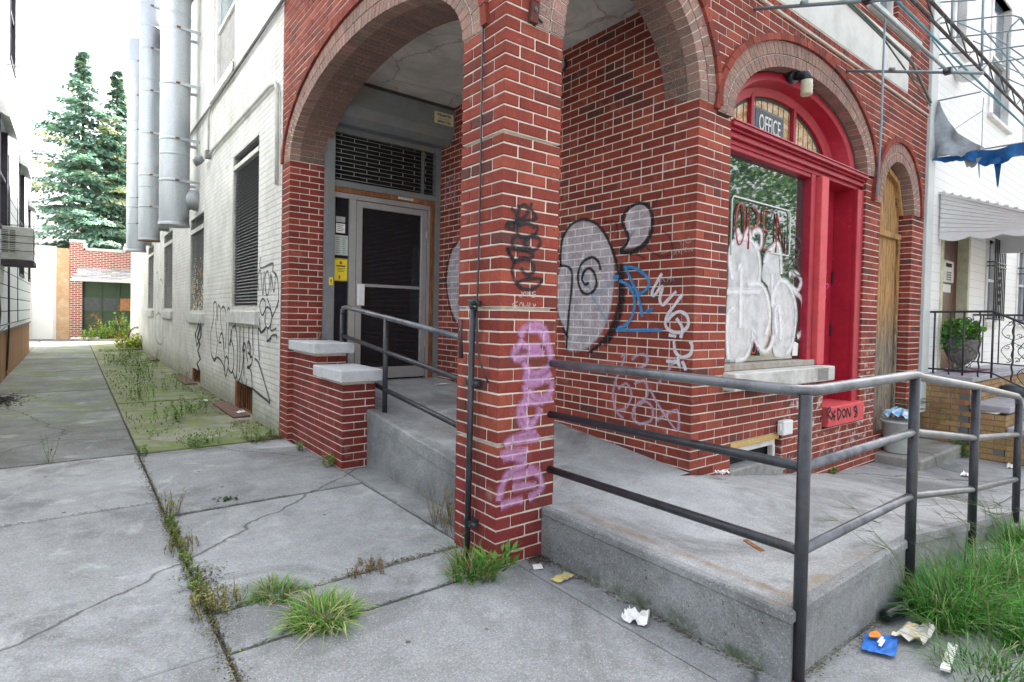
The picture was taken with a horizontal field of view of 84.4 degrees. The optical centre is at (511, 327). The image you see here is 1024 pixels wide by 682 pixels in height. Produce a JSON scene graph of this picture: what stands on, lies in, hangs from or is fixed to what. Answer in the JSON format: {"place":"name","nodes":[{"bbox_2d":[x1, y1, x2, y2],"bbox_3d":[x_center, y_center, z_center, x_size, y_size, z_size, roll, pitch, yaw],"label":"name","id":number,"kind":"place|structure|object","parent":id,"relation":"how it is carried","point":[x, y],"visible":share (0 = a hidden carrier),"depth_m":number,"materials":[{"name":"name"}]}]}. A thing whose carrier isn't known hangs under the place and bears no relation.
{"place":"outdoors","nodes":[
{"label":"outdoors","id":0,"kind":"place"},
{"bbox_2d":[23,0,139,243],"label":"sky","id":1,"kind":"structure","parent":0,"point":[56,29],"materials":[{"name":"white"}]},
{"bbox_2d":[5,339,294,681],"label":"soil","id":2,"kind":"structure","parent":0,"point":[213,626],"depth_m":3.87,"materials":[{"name":"soil"}]},
{"bbox_2d":[0,0,36,382],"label":"sided house","id":3,"kind":"structure","parent":2,"relation":"on","point":[15,111],"depth_m":11.87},
{"bbox_2d":[0,97,17,228],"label":"window","id":4,"kind":"structure","parent":3,"relation":"in","point":[5,116],"depth_m":10.47,"materials":[{"name":"black glass"}]},
{"bbox_2d":[9,0,15,78],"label":"window","id":5,"kind":"structure","parent":3,"relation":"in","point":[12,50],"depth_m":11.80,"materials":[{"name":"white glass"}]},
{"bbox_2d":[0,155,25,331],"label":"drainpipe","id":6,"kind":"object","parent":3,"relation":"attached to","point":[17,267],"visible":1,"depth_m":12.22,"materials":[{"name":"metal"}]},
{"bbox_2d":[1,224,36,267],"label":"air conditioner","id":7,"kind":"object","parent":3,"relation":"attached to","point":[18,246],"visible":0.96,"depth_m":9.87,"materials":[{"name":"beige paint"}]},
{"bbox_2d":[19,151,31,278],"bbox_3d":[-11.783,-2.639,13.579,0.270,2.850,1.800,0,1,-38],"label":"window","id":8,"kind":"structure","parent":3,"relation":"in","point":[26,174],"depth_m":14.05,"materials":[{"name":"white glass"}]},
{"bbox_2d":[28,196,36,281],"bbox_3d":[-13.630,-2.476,15.951,0.270,2.350,1.200,0,1,-38],"label":"window","id":9,"kind":"structure","parent":3,"relation":"in","point":[30,205],"depth_m":15.79,"materials":[{"name":"white glass"}]},
{"bbox_2d":[7,64,66,82],"bbox_3d":[-10.017,-5.474,11.995,0.877,1.100,3.210,0,1,-38],"label":"cable bracket","id":10,"kind":"object","parent":3,"relation":"attached to","point":[42,69],"visible":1,"depth_m":11.54,"materials":[{"name":"metal"}]},
{"bbox_2d":[29,245,56,339],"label":"white garage","id":11,"kind":"structure","parent":2,"relation":"on","point":[42,324],"depth_m":22.80,"materials":[{"name":"white paint"}]},
{"bbox_2d":[32,279,52,338],"bbox_3d":[-18.963,-0.740,22.809,0.650,2.400,0.029,0,1,-38],"label":"door","id":12,"kind":"structure","parent":11,"relation":"in","point":[42,290],"depth_m":22.79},
{"bbox_2d":[56,248,69,339],"bbox_3d":[-18.456,-1.362,23.188,0.420,3.790,0.220,0,1,-38],"label":"timber panel","id":13,"kind":"object","parent":2,"relation":"on","point":[62,288],"visible":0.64,"depth_m":23.09,"materials":[{"name":"beige wood"}]},
{"bbox_2d":[0,339,136,468],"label":"alley walk","id":14,"kind":"structure","parent":2,"relation":"on","point":[76,411],"depth_m":7.20,"materials":[{"name":"concrete"}]},
{"bbox_2d":[31,51,126,295],"bbox_3d":[-21.396,-6.677,28.007,7.554,14.202,7.961,0,1,-38],"label":"spruce tree","id":15,"kind":"object","parent":2,"relation":"on","point":[74,168],"visible":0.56,"depth_m":27.53,"materials":[{"name":"green plant"}]},
{"bbox_2d":[35,70,126,294],"bbox_3d":[-20.507,-6.532,29.172,6.871,13.902,7.288,0,1,-38],"label":"spruce tree","id":16,"kind":"object","parent":2,"relation":"on","point":[118,93],"visible":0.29,"depth_m":28.84,"materials":[{"name":"green plant"}]},
{"bbox_2d":[69,239,130,338],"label":"brick garage","id":17,"kind":"structure","parent":2,"relation":"on","point":[100,284],"depth_m":23.84,"materials":[{"name":"brick"}]},
{"bbox_2d":[82,281,130,338],"bbox_3d":[-16.251,-0.740,25.015,4.540,2.465,0.080,0,1,-38],"label":"garage door","id":18,"kind":"structure","parent":17,"relation":"in","point":[100,300],"depth_m":24.11,"materials":[{"name":"green paint"}]},
{"bbox_2d":[95,319,124,339],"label":"weed","id":19,"kind":"object","parent":2,"relation":"on","point":[104,334],"visible":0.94,"depth_m":23.26,"materials":[{"name":"green plant"}]},
{"bbox_2d":[88,339,282,454],"bbox_3d":[-8.881,0.914,15.843,4.467,0.172,23.482,0,1,-38],"label":"moss strip","id":20,"kind":"object","parent":2,"relation":"on","point":[212,420],"visible":0.55,"depth_m":7.37,"materials":[{"name":"plant"}]},
{"bbox_2d":[103,351,126,365],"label":"weed","id":21,"kind":"object","parent":20,"relation":"on","point":[120,360],"visible":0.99,"depth_m":13.06,"materials":[{"name":"green plant"}]},
{"bbox_2d":[114,312,130,339],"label":"weed","id":22,"kind":"object","parent":20,"relation":"on","point":[126,329],"visible":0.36,"depth_m":23.60,"materials":[{"name":"green plant"}]},
{"bbox_2d":[113,332,141,349],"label":"weed","id":23,"kind":"object","parent":20,"relation":"on","point":[130,342],"visible":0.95,"depth_m":18.10,"materials":[{"name":"green plant"}]},
{"bbox_2d":[124,361,152,380],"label":"weed","id":24,"kind":"object","parent":20,"relation":"on","point":[138,371],"visible":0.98,"depth_m":10.50,"materials":[{"name":"green plant"}]},
{"bbox_2d":[124,378,155,399],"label":"weed","id":25,"kind":"object","parent":20,"relation":"on","point":[138,392],"visible":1,"depth_m":8.37,"materials":[{"name":"green plant"}]},
{"bbox_2d":[152,395,187,421],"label":"weed","id":26,"kind":"object","parent":20,"relation":"on","point":[175,412],"visible":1,"depth_m":6.75,"materials":[{"name":"green plant"}]},
{"bbox_2d":[160,364,190,391],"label":"weed","id":27,"kind":"object","parent":20,"relation":"on","point":[166,388],"visible":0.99,"depth_m":9.22,"materials":[{"name":"green plant"}]},
{"bbox_2d":[97,348,256,443],"bbox_3d":[-7.940,0.908,12.009,1.232,0.042,16.107,0,1,-38],"label":"ground cover","id":28,"kind":"object","parent":20,"relation":"on","point":[141,361],"visible":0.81,"depth_m":8.84,"materials":[{"name":"green plant"}]},
{"bbox_2d":[179,392,207,414],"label":"weed","id":29,"kind":"object","parent":20,"relation":"on","point":[199,406],"visible":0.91,"depth_m":7.27,"materials":[{"name":"green plant"}]},
{"bbox_2d":[182,430,220,447],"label":"weed","id":30,"kind":"object","parent":20,"relation":"on","point":[194,441],"visible":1,"depth_m":5.53,"materials":[{"name":"green plant"}]},
{"bbox_2d":[212,401,249,417],"bbox_3d":[-3.761,1.090,7.534,0.200,0.026,1.300,0,1,-38],"label":"hatch plate","id":31,"kind":"object","parent":20,"relation":"on","point":[229,409],"visible":1,"depth_m":7.47,"materials":[{"name":"metal"}]},
{"bbox_2d":[241,425,280,442],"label":"weed","id":32,"kind":"object","parent":20,"relation":"on","point":[269,432],"visible":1,"depth_m":5.90,"materials":[{"name":"green plant"}]},
{"bbox_2d":[130,0,283,433],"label":"painted brick wing","id":33,"kind":"structure","parent":2,"relation":"on","point":[215,268],"depth_m":8.17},
{"bbox_2d":[126,37,151,252],"bbox_3d":[-10.559,-5.120,16.010,0.632,5.922,0.521,0,1,-38],"label":"exhaust duct","id":34,"kind":"object","parent":33,"relation":"attached to","point":[133,244],"visible":0.6,"depth_m":15.77,"materials":[{"name":"metal"}]},
{"bbox_2d":[146,244,153,316],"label":"window","id":35,"kind":"structure","parent":33,"relation":"in","point":[149,312],"depth_m":16.59,"materials":[{"name":"beige paint"}]},
{"bbox_2d":[138,0,168,242],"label":"exhaust duct","id":36,"kind":"object","parent":33,"relation":"attached to","point":[149,228],"visible":0.88,"depth_m":12.80,"materials":[{"name":"metal"}]},
{"bbox_2d":[161,229,172,318],"bbox_3d":[-8.093,-1.239,13.338,0.170,2.034,1.690,0,1,-38],"label":"window","id":37,"kind":"structure","parent":33,"relation":"in","point":[167,313],"depth_m":13.56,"materials":[{"name":"glass"}]},
{"bbox_2d":[158,0,200,227],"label":"exhaust duct","id":38,"kind":"object","parent":33,"relation":"attached to","point":[178,199],"visible":0.98,"depth_m":9.74,"materials":[{"name":"metal"}]},
{"bbox_2d":[186,210,203,323],"bbox_3d":[-5.707,-1.065,10.270,0.170,1.950,1.610,0,1,-38],"label":"window","id":39,"kind":"structure","parent":33,"relation":"in","point":[196,301],"depth_m":10.40,"materials":[{"name":"glass"}]},
{"bbox_2d":[195,320,201,371],"bbox_3d":[-5.421,0.287,9.762,0.051,0.935,0.517,0,1,-38],"label":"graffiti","id":40,"kind":"object","parent":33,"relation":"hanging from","point":[200,327],"visible":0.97,"depth_m":9.71,"materials":[{"name":"black paint"}]},
{"bbox_2d":[193,150,211,165],"bbox_3d":[-5.078,-2.766,9.231,0.228,0.221,0.417,0,1,-38],"label":"floodlight","id":41,"kind":"object","parent":33,"relation":"attached to","point":[198,160],"visible":0.92,"depth_m":9.14,"materials":[{"name":"grey paint"}]},
{"bbox_2d":[209,0,235,103],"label":"upper window","id":42,"kind":"structure","parent":33,"relation":"in","point":[225,9],"depth_m":8.75,"materials":[{"name":"white glass"}]},
{"bbox_2d":[190,0,284,135],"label":"cable","id":43,"kind":"object","parent":33,"relation":"attached to","point":[270,18],"visible":0.76,"depth_m":7.34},
{"bbox_2d":[226,132,258,324],"bbox_3d":[-3.483,-1.218,7.412,0.170,2.335,1.620,0,1,-38],"label":"window","id":44,"kind":"structure","parent":33,"relation":"in","point":[244,308],"depth_m":7.50,"materials":[{"name":"beige paint"}]},
{"bbox_2d":[207,81,279,184],"bbox_3d":[-3.733,-2.553,7.628,0.044,1.915,4.008,0,1,-38],"label":"conduit","id":45,"kind":"object","parent":33,"relation":"attached to","point":[252,105],"visible":0.97,"depth_m":6.33,"materials":[{"name":"metal"}]},
{"bbox_2d":[288,340,382,470],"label":"wall","id":46,"kind":"structure","parent":2,"relation":"on","point":[333,396],"depth_m":5.09,"materials":[{"name":"brick"}]},
{"bbox_2d":[0,437,1023,681],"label":"sidewalk","id":47,"kind":"structure","parent":0,"point":[88,589],"depth_m":2.69,"materials":[{"name":"concrete"}]},
{"bbox_2d":[161,512,183,547],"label":"weed","id":48,"kind":"object","parent":47,"relation":"on","point":[169,520],"visible":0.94,"depth_m":3.37,"materials":[{"name":"green plant"}]},
{"bbox_2d":[160,489,185,515],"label":"weed","id":49,"kind":"object","parent":47,"relation":"on","point":[171,505],"visible":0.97,"depth_m":3.65,"materials":[{"name":"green plant"}]},
{"bbox_2d":[164,529,199,555],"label":"weed","id":50,"kind":"object","parent":47,"relation":"on","point":[188,539],"visible":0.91,"depth_m":3.13,"materials":[{"name":"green plant"}]},
{"bbox_2d":[177,546,213,610],"bbox_3d":[-1.575,1.217,2.791,0.088,0.070,0.759,0,1,-38],"label":"weed","id":51,"kind":"object","parent":47,"relation":"on","point":[196,578],"visible":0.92,"depth_m":2.77,"materials":[{"name":"green plant"}]},
{"bbox_2d":[187,579,249,619],"bbox_3d":[-1.319,1.208,2.545,0.255,0.109,0.231,0,1,-38],"label":"weed","id":52,"kind":"object","parent":47,"relation":"on","point":[222,603],"visible":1,"depth_m":2.51,"materials":[{"name":"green plant"}]},
{"bbox_2d":[233,569,310,608],"bbox_3d":[-1.111,1.214,2.685,0.412,0.099,0.420,1,1,-4],"label":"grass tuft","id":53,"kind":"object","parent":47,"relation":"on","point":[274,586],"visible":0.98,"depth_m":2.68,"materials":[{"name":"green plant"}]},
{"bbox_2d":[262,576,383,649],"bbox_3d":[-0.833,1.206,2.430,0.571,0.137,0.627,0,1,-38],"label":"grass tuft","id":54,"kind":"object","parent":47,"relation":"on","point":[326,600],"visible":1,"depth_m":2.46,"materials":[{"name":"green plant"}]},
{"bbox_2d":[345,554,383,578],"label":"weed","id":55,"kind":"object","parent":47,"relation":"on","point":[372,562],"visible":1,"depth_m":2.91,"materials":[{"name":"brown plant"}]},
{"bbox_2d":[423,482,455,532],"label":"weed","id":56,"kind":"object","parent":47,"relation":"on","point":[448,509],"visible":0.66,"depth_m":3.55,"materials":[{"name":"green plant"}]},
{"bbox_2d":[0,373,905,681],"bbox_3d":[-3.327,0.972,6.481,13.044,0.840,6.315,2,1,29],"label":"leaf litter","id":57,"kind":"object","parent":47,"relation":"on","point":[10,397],"visible":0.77,"depth_m":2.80,"materials":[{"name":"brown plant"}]},
{"bbox_2d":[426,525,520,584],"bbox_3d":[-0.207,1.163,2.911,0.498,0.229,0.557,0,1,-38],"label":"grass clump","id":58,"kind":"object","parent":47,"relation":"on","point":[460,564],"visible":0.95,"depth_m":2.91,"materials":[{"name":"green plant"}]},
{"bbox_2d":[472,539,521,572],"bbox_3d":[-0.066,1.184,2.917,0.296,0.163,0.230,0,1,-38],"label":"broadleaf weed","id":59,"kind":"object","parent":47,"relation":"on","point":[482,556],"visible":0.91,"depth_m":2.91,"materials":[{"name":"green plant"}]},
{"bbox_2d":[551,571,573,581],"bbox_3d":[0.261,1.273,2.886,0.066,0.015,0.132,2,2,43],"label":"snack wrapper","id":60,"kind":"object","parent":47,"relation":"on","point":[564,575],"visible":1,"depth_m":2.89,"materials":[{"name":"plastic"}]},
{"bbox_2d":[621,606,649,625],"bbox_3d":[0.557,1.270,2.508,0.114,0.050,0.108,2,1,29],"label":"crumpled tissue","id":61,"kind":"object","parent":47,"relation":"on","point":[629,615],"visible":1,"depth_m":2.50,"materials":[{"name":"white paper"}]},
{"bbox_2d":[366,408,1012,681],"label":"ramp edge","id":62,"kind":"object","parent":47,"relation":"on","point":[754,629],"visible":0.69,"depth_m":2.58,"materials":[{"name":"concrete"}]},
{"bbox_2d":[339,305,457,427],"bbox_3d":[-0.876,0.292,4.597,0.045,0.960,2.775,0,1,-38],"label":"handrail","id":63,"kind":"object","parent":62,"relation":"on","point":[383,387],"visible":0.63,"depth_m":4.74,"materials":[{"name":"metal"}]},
{"bbox_2d":[375,377,1010,604],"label":"ramp","id":64,"kind":"structure","parent":62,"relation":"on","point":[765,504],"depth_m":3.42,"materials":[{"name":"concrete"}]},
{"bbox_2d":[547,359,1023,681],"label":"handrail","id":65,"kind":"object","parent":47,"relation":"on","point":[801,547],"visible":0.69,"depth_m":2.53,"materials":[{"name":"metal"}]},
{"bbox_2d":[861,630,897,655],"bbox_3d":[1.546,1.316,2.372,0.123,0.018,0.215,2,1,36],"label":"snack wrapper","id":66,"kind":"object","parent":47,"relation":"on","point":[876,641],"visible":1,"depth_m":2.36,"materials":[{"name":"blue plastic"}]},
{"bbox_2d":[879,601,913,621],"bbox_3d":[1.801,1.309,2.621,0.276,0.056,0.056,1,1,-30],"label":"bottle","id":67,"kind":"object","parent":47,"relation":"on","point":[887,611],"visible":0.81,"depth_m":2.57,"materials":[{"name":"green"}]},
{"bbox_2d":[891,621,936,644],"bbox_3d":[1.744,1.315,2.445,0.240,0.038,0.104,0,1,-38],"label":"paper scrap","id":68,"kind":"object","parent":47,"relation":"on","point":[908,625],"visible":0.88,"depth_m":2.45,"materials":[{"name":"paper"}]},
{"bbox_2d":[874,438,961,470],"bbox_3d":[4.608,1.484,6.384,1.400,0.245,0.450,0,1,-38],"label":"step","id":69,"kind":"object","parent":47,"relation":"on","point":[933,453],"visible":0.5,"depth_m":6.12,"materials":[{"name":"concrete"}]},
{"bbox_2d":[880,417,907,453],"bbox_3d":[4.197,1.179,6.148,0.330,0.345,0.330,0,1,-38],"label":"bucket","id":70,"kind":"object","parent":69,"relation":"on","point":[890,426],"visible":0.71,"depth_m":6.06,"materials":[{"name":"plastic"}]},
{"bbox_2d":[882,406,907,418],"bbox_3d":[4.248,0.925,6.166,0.340,0.105,0.260,0,1,-38],"label":"plastic bag","id":71,"kind":"object","parent":70,"relation":"on","point":[897,411],"visible":0.8,"depth_m":6.10,"materials":[{"name":"plastic"}]},
{"bbox_2d":[813,499,1023,649],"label":"grass clump","id":72,"kind":"object","parent":47,"relation":"on","point":[960,617],"visible":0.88,"depth_m":2.62,"materials":[{"name":"green plant"}]},
{"bbox_2d":[870,496,1023,616],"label":"grass clump","id":73,"kind":"object","parent":47,"relation":"on","point":[1009,580],"visible":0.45,"depth_m":3.01,"materials":[{"name":"green plant"}]},
{"bbox_2d":[940,642,957,671],"bbox_3d":[1.765,1.330,2.279,0.031,0.022,0.268,2,2,43],"label":"white strip","id":74,"kind":"object","parent":47,"relation":"on","point":[944,666],"visible":0.57,"depth_m":2.25,"materials":[{"name":"paper"}]},
{"bbox_2d":[881,590,1023,681],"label":"grass clump","id":75,"kind":"object","parent":47,"relation":"on","point":[996,659],"visible":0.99,"depth_m":2.23,"materials":[{"name":"green plant"}]},
{"bbox_2d":[911,531,1023,655],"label":"grass clump","id":76,"kind":"object","parent":47,"relation":"on","point":[1010,636],"visible":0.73,"depth_m":2.48,"materials":[{"name":"green plant"}]},
{"bbox_2d":[919,364,1023,466],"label":"stoop","id":77,"kind":"object","parent":47,"relation":"on","point":[955,402],"visible":0.45,"depth_m":6.73,"materials":[{"name":"beige brick"}]},
{"bbox_2d":[940,316,986,371],"bbox_3d":[5.764,0.209,7.295,0.534,0.716,0.478,1,1,11],"label":"potted plant","id":78,"kind":"object","parent":77,"relation":"on","point":[969,357],"visible":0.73,"depth_m":7.18,"materials":[{"name":"green plant"}]},
{"bbox_2d":[928,310,1023,390],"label":"iron railing","id":79,"kind":"object","parent":77,"relation":"on","point":[994,312],"visible":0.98,"depth_m":6.64,"materials":[{"name":"black metal"}]},
{"bbox_2d":[971,314,1023,366],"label":"iron railing","id":80,"kind":"object","parent":77,"relation":"on","point":[983,315],"visible":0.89,"depth_m":7.99,"materials":[{"name":"metal"}]},
{"bbox_2d":[919,495,1023,583],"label":"grass clump","id":81,"kind":"object","parent":47,"relation":"on","point":[1005,547],"visible":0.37,"depth_m":3.30,"materials":[{"name":"green plant"}]},
{"bbox_2d":[948,483,1023,551],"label":"grass clump","id":82,"kind":"object","parent":47,"relation":"on","point":[1012,530],"visible":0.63,"depth_m":3.72,"materials":[{"name":"green plant"}]},
{"bbox_2d":[1000,384,1023,396],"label":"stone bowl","id":83,"kind":"object","parent":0,"point":[1013,388],"visible":0.49,"depth_m":7.24,"materials":[{"name":"stone"}]},
{"bbox_3d":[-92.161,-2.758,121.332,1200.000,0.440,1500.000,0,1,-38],"label":"ground","id":84,"kind":"structure","parent":0,"visible":0},
{"bbox_2d":[279,0,930,568],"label":"brick building","id":85,"kind":"structure","parent":84,"relation":"on","point":[633,148],"depth_m":4.77,"materials":[{"name":"brick"}]},
{"bbox_2d":[354,201,428,377],"bbox_3d":[-1.372,-0.407,6.477,0.890,1.970,0.075,0,1,-38],"label":"porch door","id":86,"kind":"structure","parent":85,"relation":"in","point":[391,241],"depth_m":6.49,"materials":[{"name":"metal"}]},
{"bbox_2d":[458,297,481,559],"bbox_3d":[-0.228,0.553,3.091,0.094,1.435,0.144,0,1,-38],"label":"conduit pole","id":87,"kind":"object","parent":85,"relation":"attached to","point":[469,520],"visible":0.96,"depth_m":3.07,"materials":[{"name":"black metal"}]},
{"bbox_2d":[476,26,489,382],"bbox_3d":[-0.123,-1.965,2.997,0.043,4.523,0.140,0,1,-38],"label":"cable","id":88,"kind":"object","parent":85,"relation":"attached to","point":[478,265],"visible":1,"depth_m":3.07,"materials":[{"name":"black paint"}]},
{"bbox_2d":[728,433,782,474],"bbox_3d":[1.964,1.076,4.630,0.830,0.380,0.130,0,1,-38],"label":"basement window","id":89,"kind":"structure","parent":85,"relation":"in","point":[764,444],"depth_m":4.60,"materials":[{"name":"white paint"}]},
{"bbox_2d":[730,195,790,256],"bbox_3d":[2.117,-0.813,4.772,0.962,0.476,0.014,0,1,-38],"label":"neon open sign","id":90,"kind":"object","parent":85,"relation":"attached to","point":[749,228],"visible":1,"depth_m":4.72,"materials":[{"name":"glass"}]},
{"bbox_2d":[777,419,792,435],"bbox_3d":[2.312,0.845,4.783,0.175,0.120,0.058,0,1,-38],"label":"junction box","id":91,"kind":"object","parent":85,"relation":"attached to","point":[784,427],"visible":1,"depth_m":4.75,"materials":[{"name":"white plastic"}]},
{"bbox_2d":[723,118,869,391],"bbox_3d":[2.554,-0.541,5.073,2.531,2.038,0.362,0,1,-38],"label":"office window","id":92,"kind":"structure","parent":85,"relation":"in","point":[775,314],"depth_m":4.91,"materials":[{"name":"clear glass"}]},
{"bbox_2d":[787,70,812,96],"bbox_3d":[2.476,-2.112,4.841,0.133,0.255,0.191,0,1,-38],"label":"bulkhead lamp","id":93,"kind":"object","parent":85,"relation":"attached to","point":[805,77],"visible":0.98,"depth_m":4.80,"materials":[{"name":"glass"}]},
{"bbox_2d":[820,191,833,398],"bbox_3d":[3.054,-0.313,5.658,0.760,2.200,0.125,0,1,-38],"label":"office door","id":94,"kind":"structure","parent":85,"relation":"in","point":[829,274],"depth_m":5.87,"materials":[{"name":"red paint"}]},
{"bbox_2d":[754,0,983,194],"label":"awning frame","id":95,"kind":"object","parent":85,"relation":"attached to","point":[888,17],"visible":1,"depth_m":4.08,"materials":[{"name":"black paint"}]},
{"bbox_2d":[873,168,903,431],"bbox_3d":[4.209,-0.214,6.436,0.980,3.280,0.080,0,1,-38],"label":"boarded doorway","id":96,"kind":"structure","parent":85,"relation":"in","point":[892,206],"depth_m":6.57,"materials":[{"name":"paint"}]},
{"bbox_2d":[847,4,931,105],"bbox_3d":[3.268,-2.706,5.128,4.710,0.131,0.185,0,2,-41],"label":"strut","id":97,"kind":"object","parent":85,"relation":"attached to","point":[865,18],"visible":0.94,"depth_m":5.42,"materials":[{"name":"metal"}]},
{"bbox_2d":[867,1,921,51],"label":"upper window","id":98,"kind":"structure","parent":85,"relation":"in","point":[888,6],"depth_m":6.12,"materials":[{"name":"white wood"}]},
{"bbox_2d":[918,0,1023,414],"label":"white sided house","id":99,"kind":"structure","parent":84,"relation":"on","point":[970,273],"depth_m":8.05,"materials":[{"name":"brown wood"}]},
{"bbox_2d":[940,240,957,368],"bbox_3d":[5.899,-0.340,7.734,1.040,1.810,0.040,0,1,-38],"label":"front door","id":100,"kind":"structure","parent":99,"relation":"in","point":[951,247],"depth_m":7.85,"materials":[{"name":"brown wood"}]},
{"bbox_2d":[951,1,971,62],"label":"window","id":101,"kind":"structure","parent":99,"relation":"in","point":[961,9],"depth_m":7.61,"materials":[{"name":"white"}]},
{"bbox_2d":[954,65,986,82],"bbox_3d":[5.947,-3.315,7.333,0.340,0.216,0.340,0,1,-38],"label":"satellite dish","id":102,"kind":"object","parent":99,"relation":"attached to","point":[959,78],"visible":0.64,"depth_m":7.28,"materials":[{"name":"white paint"}]},
{"bbox_2d":[932,0,1023,186],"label":"awning frame","id":103,"kind":"object","parent":99,"relation":"attached to","point":[952,142],"visible":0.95,"depth_m":6.68,"materials":[{"name":"grey metal"}]},
{"bbox_2d":[910,0,1023,115],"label":"lattice truss","id":104,"kind":"object","parent":103,"relation":"attached to","point":[940,11],"visible":0.99,"depth_m":4.92,"materials":[{"name":"metal"}]},
{"bbox_2d":[895,1,1023,126],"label":"cable","id":105,"kind":"object","parent":104,"relation":"hanging from","point":[931,35],"visible":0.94,"depth_m":4.72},
{"bbox_2d":[939,191,1023,253],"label":"awning","id":106,"kind":"object","parent":99,"relation":"attached to","point":[1005,227],"depth_m":6.91,"materials":[{"name":"white metal"}]},
{"bbox_2d":[984,237,1006,325],"bbox_3d":[7.474,-0.713,8.781,0.810,1.380,0.200,0,1,-38],"label":"window","id":107,"kind":"structure","parent":99,"relation":"in","point":[994,268],"depth_m":8.71,"materials":[{"name":"white"}]},
{"bbox_2d":[987,0,1013,134],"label":"window","id":108,"kind":"structure","parent":99,"relation":"in","point":[997,114],"depth_m":8.97,"materials":[{"name":"white"}]},
{"bbox_2d":[1015,253,1023,326],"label":"window","id":109,"kind":"structure","parent":99,"relation":"in","point":[1019,298],"depth_m":10.23,"materials":[{"name":"white"}]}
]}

